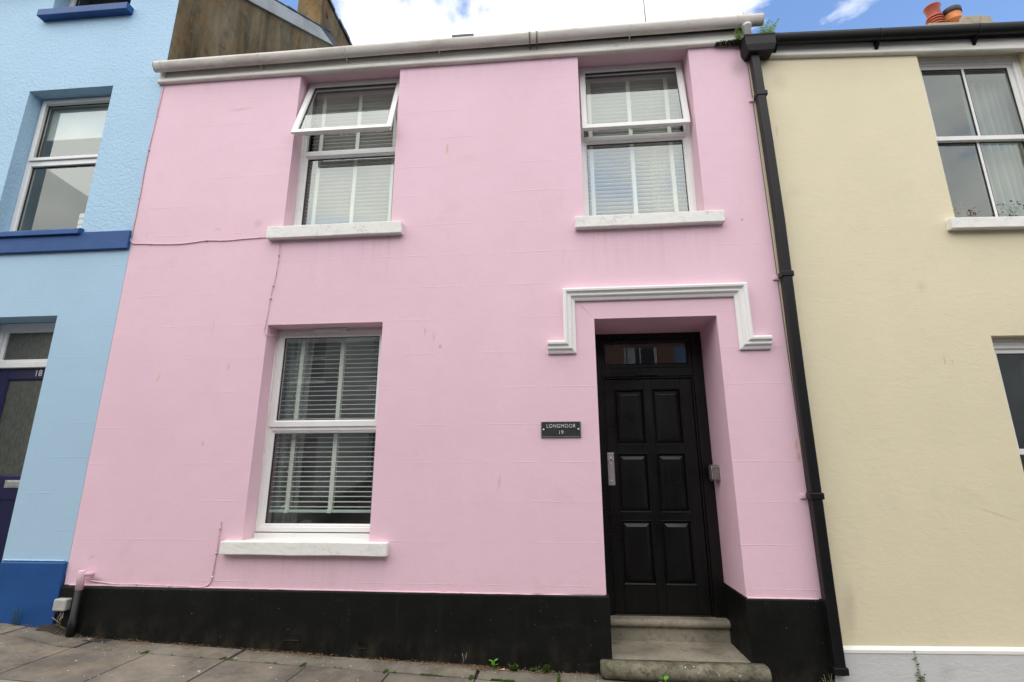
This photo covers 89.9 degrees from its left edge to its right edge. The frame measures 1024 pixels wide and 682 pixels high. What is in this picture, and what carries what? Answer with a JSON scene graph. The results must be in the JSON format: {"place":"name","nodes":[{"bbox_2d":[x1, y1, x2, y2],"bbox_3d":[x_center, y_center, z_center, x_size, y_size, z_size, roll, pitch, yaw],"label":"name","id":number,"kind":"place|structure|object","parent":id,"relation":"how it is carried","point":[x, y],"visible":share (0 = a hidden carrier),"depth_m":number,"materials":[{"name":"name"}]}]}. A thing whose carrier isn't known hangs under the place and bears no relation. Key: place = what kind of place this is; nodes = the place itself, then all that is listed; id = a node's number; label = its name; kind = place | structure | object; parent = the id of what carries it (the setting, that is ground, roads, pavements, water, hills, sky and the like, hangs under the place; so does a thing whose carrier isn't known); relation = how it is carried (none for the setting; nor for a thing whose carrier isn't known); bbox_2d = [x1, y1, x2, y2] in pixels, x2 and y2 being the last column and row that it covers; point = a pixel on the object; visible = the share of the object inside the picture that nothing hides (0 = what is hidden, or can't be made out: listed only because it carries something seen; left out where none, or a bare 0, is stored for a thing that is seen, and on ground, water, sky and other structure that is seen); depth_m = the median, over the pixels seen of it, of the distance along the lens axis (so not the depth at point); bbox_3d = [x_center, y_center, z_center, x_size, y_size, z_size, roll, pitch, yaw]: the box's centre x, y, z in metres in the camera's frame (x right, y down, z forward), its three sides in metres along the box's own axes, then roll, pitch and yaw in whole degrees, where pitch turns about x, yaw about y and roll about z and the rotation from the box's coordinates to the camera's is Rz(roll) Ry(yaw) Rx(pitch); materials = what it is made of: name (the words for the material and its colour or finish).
{"place":"outdoors","nodes":[
{"label":"outdoors","id":0,"kind":"place"},
{"bbox_2d":[0,623,630,681],"bbox_3d":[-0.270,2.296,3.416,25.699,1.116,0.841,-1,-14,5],"label":"pavement","id":1,"kind":"structure","parent":0,"point":[44,658],"depth_m":3.64,"materials":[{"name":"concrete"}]},
{"bbox_2d":[0,680,19,681],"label":"kerb","id":2,"kind":"structure","parent":1,"relation":"on","point":[8,681],"depth_m":3.25,"materials":[{"name":"concrete"}]},
{"bbox_2d":[10,607,21,624],"bbox_3d":[-3.999,2.219,4.136,0.093,0.146,0.046,-1,-14,5],"label":"weed","id":3,"kind":"object","parent":1,"relation":"on","point":[14,621],"visible":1,"depth_m":4.13,"materials":[{"name":"green plant"}]},
{"bbox_2d":[35,624,111,642],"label":"weeds","id":4,"kind":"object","parent":1,"relation":"on","point":[52,629],"depth_m":4.07,"materials":[{"name":"plant"}]},
{"bbox_2d":[0,0,351,627],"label":"blue house","id":5,"kind":"structure","parent":1,"relation":"on","point":[62,276],"depth_m":5.18,"materials":[{"name":"paint"}]},
{"bbox_2d":[0,368,44,563],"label":"door","id":6,"kind":"structure","parent":5,"relation":"in","point":[20,389],"depth_m":4.88,"materials":[{"name":"blue paint"}]},
{"bbox_2d":[0,96,110,237],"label":"window","id":7,"kind":"structure","parent":5,"relation":"in","point":[34,162],"depth_m":5.48,"materials":[{"name":"white plastic"}]},
{"bbox_2d":[46,107,107,141],"bbox_3d":[-4.722,-2.407,5.687,0.840,0.390,0.017,-1,-14,5],"label":"roller blind","id":8,"kind":"object","parent":5,"relation":"attached to","point":[77,124],"visible":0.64,"depth_m":5.69,"materials":[{"name":"fabric"}]},
{"bbox_2d":[77,213,84,227],"bbox_3d":[-4.437,-1.207,5.399,0.280,0.300,0.038,-1,-14,5],"label":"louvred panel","id":9,"kind":"object","parent":5,"relation":"in","point":[80,220],"visible":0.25,"depth_m":5.41,"materials":[{"name":"white plastic"}]},
{"bbox_2d":[37,0,133,21],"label":"window","id":10,"kind":"structure","parent":5,"relation":"in","point":[74,11],"depth_m":5.69,"materials":[{"name":"blue paint"}]},
{"bbox_2d":[21,631,575,681],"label":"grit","id":11,"kind":"object","parent":1,"relation":"on","point":[257,651],"visible":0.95,"depth_m":3.78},
{"bbox_2d":[1,624,598,678],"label":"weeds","id":12,"kind":"object","parent":1,"relation":"on","point":[481,666],"visible":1,"depth_m":3.81,"materials":[{"name":"green plant"}]},
{"bbox_2d":[57,645,561,681],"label":"joint moss","id":13,"kind":"object","parent":1,"relation":"on","point":[470,677],"visible":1,"depth_m":3.64,"materials":[{"name":"green plant"}]},
{"bbox_2d":[54,13,833,681],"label":"pink house","id":14,"kind":"structure","parent":1,"relation":"on","point":[498,289],"depth_m":4.48,"materials":[{"name":"paint"}]},
{"bbox_2d":[52,598,71,628],"bbox_3d":[-3.615,2.187,4.113,0.120,0.228,0.063,-1,-14,5],"label":"junction box","id":15,"kind":"object","parent":14,"relation":"attached to","point":[61,604],"visible":1,"depth_m":4.10,"materials":[{"name":"grey plastic"}]},
{"bbox_2d":[65,570,94,637],"bbox_3d":[-3.472,2.127,4.135,0.064,0.528,0.130,-12,-18,38],"label":"waste pipe","id":16,"kind":"object","parent":14,"relation":"attached to","point":[72,623],"visible":0.94,"depth_m":4.10,"materials":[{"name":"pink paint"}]},
{"bbox_2d":[90,521,221,587],"bbox_3d":[-2.924,1.742,4.213,1.072,0.510,0.018,-1,-14,5],"label":"cable","id":17,"kind":"object","parent":14,"relation":"on","point":[216,553],"visible":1,"depth_m":4.16,"materials":[{"name":"plastic"}]},
{"bbox_2d":[130,85,265,244],"bbox_3d":[-3.006,-1.834,5.133,1.416,1.864,0.018,-1,-14,5],"label":"cable","id":18,"kind":"object","parent":14,"relation":"attached to","point":[206,240],"visible":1,"depth_m":5.03,"materials":[{"name":"plastic"}]},
{"bbox_2d":[264,240,279,336],"bbox_3d":[-2.202,-0.490,4.795,0.080,0.946,0.167,-1,-14,5],"label":"cable","id":19,"kind":"object","parent":14,"relation":"attached to","point":[271,292],"visible":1,"depth_m":4.71,"materials":[{"name":"plastic"}]},
{"bbox_2d":[272,343,313,522],"bbox_3d":[-2.040,0.849,4.784,0.220,1.760,0.061,-1,-14,5],"label":"curtain","id":20,"kind":"object","parent":14,"relation":"hanging from","point":[284,517],"visible":0.5,"depth_m":4.76,"materials":[{"name":"fabric"}]},
{"bbox_2d":[219,327,388,555],"bbox_3d":[-1.657,0.800,4.439,1.377,1.936,0.305,-1,-14,5],"label":"window","id":21,"kind":"structure","parent":14,"relation":"in","point":[281,539],"depth_m":4.40,"materials":[{"name":"white plastic"}]},
{"bbox_2d":[269,337,378,512],"bbox_3d":[-1.648,0.730,4.674,0.975,1.588,0.066,-1,-14,5],"label":"venetian blind","id":22,"kind":"object","parent":14,"relation":"attached to","point":[289,491],"visible":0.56,"depth_m":4.64,"materials":[{"name":"white plastic"}]},
{"bbox_2d":[266,78,403,240],"bbox_3d":[-1.647,-1.860,5.096,1.295,1.895,0.343,-1,-14,5],"label":"window","id":23,"kind":"structure","parent":14,"relation":"in","point":[298,230],"depth_m":5.10,"materials":[{"name":"white plastic"}]},
{"bbox_2d":[304,89,397,224],"bbox_3d":[-1.628,-1.874,5.337,0.958,1.652,0.066,-1,-14,5],"label":"venetian blind","id":24,"kind":"object","parent":14,"relation":"attached to","point":[341,191],"visible":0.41,"depth_m":5.32,"materials":[{"name":"white plastic"}]},
{"bbox_2d":[541,421,580,437],"bbox_3d":[0.399,0.720,4.174,0.322,0.128,0.016,-1,-14,5],"label":"house sign","id":25,"kind":"object","parent":14,"relation":"attached to","point":[560,429],"visible":1,"depth_m":4.17,"materials":[{"name":"black metal"}]},
{"bbox_2d":[584,74,687,215],"bbox_3d":[1.206,-1.932,5.137,0.972,1.652,0.066,-1,-14,5],"label":"venetian blind","id":26,"kind":"object","parent":14,"relation":"attached to","point":[664,85],"visible":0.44,"depth_m":5.14,"materials":[{"name":"white plastic"}]},
{"bbox_2d":[643,0,645,21],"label":"aerial pole","id":27,"kind":"object","parent":14,"relation":"on","point":[644,10],"visible":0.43,"depth_m":8.73,"materials":[{"name":"grey metal"}]},
{"bbox_2d":[575,61,724,229],"bbox_3d":[1.216,-1.907,4.893,1.295,1.919,0.348,-1,-14,5],"label":"window","id":28,"kind":"structure","parent":14,"relation":"in","point":[692,217],"depth_m":4.93,"materials":[{"name":"white plastic"}]},
{"bbox_2d":[604,378,711,614],"bbox_3d":[1.257,1.318,4.529,0.795,1.985,0.069,-1,-14,5],"label":"door","id":29,"kind":"structure","parent":14,"relation":"in","point":[659,555],"depth_m":4.50,"materials":[{"name":"black paint"}]},
{"bbox_2d":[646,84,687,212],"bbox_3d":[1.562,-1.858,5.172,0.340,1.740,0.070,-1,-14,5],"label":"curtain","id":30,"kind":"object","parent":14,"relation":"hanging from","point":[666,168],"visible":0.16,"depth_m":5.13,"materials":[{"name":"fabric"}]},
{"bbox_2d":[708,465,719,480],"bbox_3d":[1.720,1.122,4.366,0.064,0.135,0.110,-1,-14,5],"label":"key safe","id":31,"kind":"object","parent":14,"relation":"attached to","point":[714,472],"visible":1,"depth_m":4.32,"materials":[{"name":"silver metal"}]},
{"bbox_2d":[714,26,743,46],"bbox_3d":[2.080,-2.888,4.908,0.282,0.167,0.130,-7,-16,24],"label":"fern","id":32,"kind":"object","parent":14,"relation":"on","point":[736,41],"visible":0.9,"depth_m":4.89,"materials":[{"name":"green plant"}]},
{"bbox_2d":[508,663,518,670],"bbox_3d":[0.010,2.376,3.730,0.088,0.054,0.051,-1,-14,5],"label":"weed","id":33,"kind":"object","parent":1,"relation":"on","point":[513,668],"visible":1,"depth_m":3.73,"materials":[{"name":"green plant"}]},
{"bbox_2d":[529,666,539,671],"bbox_3d":[0.166,2.386,3.727,0.086,0.044,0.045,-1,-14,5],"label":"weed","id":34,"kind":"object","parent":1,"relation":"on","point":[533,670],"visible":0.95,"depth_m":3.73,"materials":[{"name":"green plant"}]},
{"bbox_2d":[541,664,551,672],"bbox_3d":[0.254,2.376,3.716,0.092,0.064,0.045,-1,-14,5],"label":"weed","id":35,"kind":"object","parent":1,"relation":"on","point":[546,668],"visible":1,"depth_m":3.71,"materials":[{"name":"green plant"}]},
{"bbox_2d":[600,615,771,681],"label":"doorstep","id":36,"kind":"object","parent":1,"relation":"on","point":[672,648],"visible":0.84,"depth_m":3.86,"materials":[{"name":"concrete"}]},
{"bbox_2d":[652,2,1023,681],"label":"cream house","id":37,"kind":"structure","parent":1,"relation":"on","point":[900,284],"depth_m":4.20,"materials":[{"name":"paint"}]},
{"bbox_2d":[757,19,778,32],"bbox_3d":[2.409,-2.930,4.828,0.234,0.256,0.101,-1,-14,5],"label":"fern","id":38,"kind":"object","parent":37,"relation":"on","point":[768,29],"visible":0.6,"depth_m":4.82,"materials":[{"name":"green plant"}]},
{"bbox_2d":[952,202,981,216],"bbox_3d":[3.960,-1.078,4.602,0.463,0.374,0.100,-1,-14,5],"label":"house plant","id":39,"kind":"object","parent":37,"relation":"attached to","point":[965,211],"visible":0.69,"depth_m":4.61,"materials":[{"name":"green plant"}]},
{"bbox_2d":[917,55,1023,230],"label":"window","id":40,"kind":"structure","parent":37,"relation":"in","point":[1010,64],"depth_m":4.77,"materials":[{"name":"white plastic"}]},
{"bbox_2d":[958,81,1023,216],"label":"curtain","id":41,"kind":"object","parent":37,"relation":"hanging from","point":[1004,163],"visible":0.74,"depth_m":4.87,"materials":[{"name":"white fabric"}]},
{"bbox_2d":[988,200,1023,216],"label":"house plant","id":42,"kind":"object","parent":37,"relation":"attached to","point":[1009,214],"visible":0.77,"depth_m":4.59,"materials":[{"name":"plant"}]},
{"bbox_2d":[992,338,1023,454],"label":"window","id":43,"kind":"structure","parent":37,"relation":"in","point":[1002,346],"depth_m":4.21,"materials":[{"name":"white plastic"}]},
{"bbox_2d":[912,651,925,681],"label":"weed","id":44,"kind":"object","parent":1,"relation":"on","point":[919,671],"visible":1,"depth_m":3.55,"materials":[{"name":"plant"}]},
{"bbox_2d":[278,0,1023,44],"label":"sky","id":45,"kind":"structure","parent":0,"point":[364,21],"materials":[{"name":"white"}]}
]}

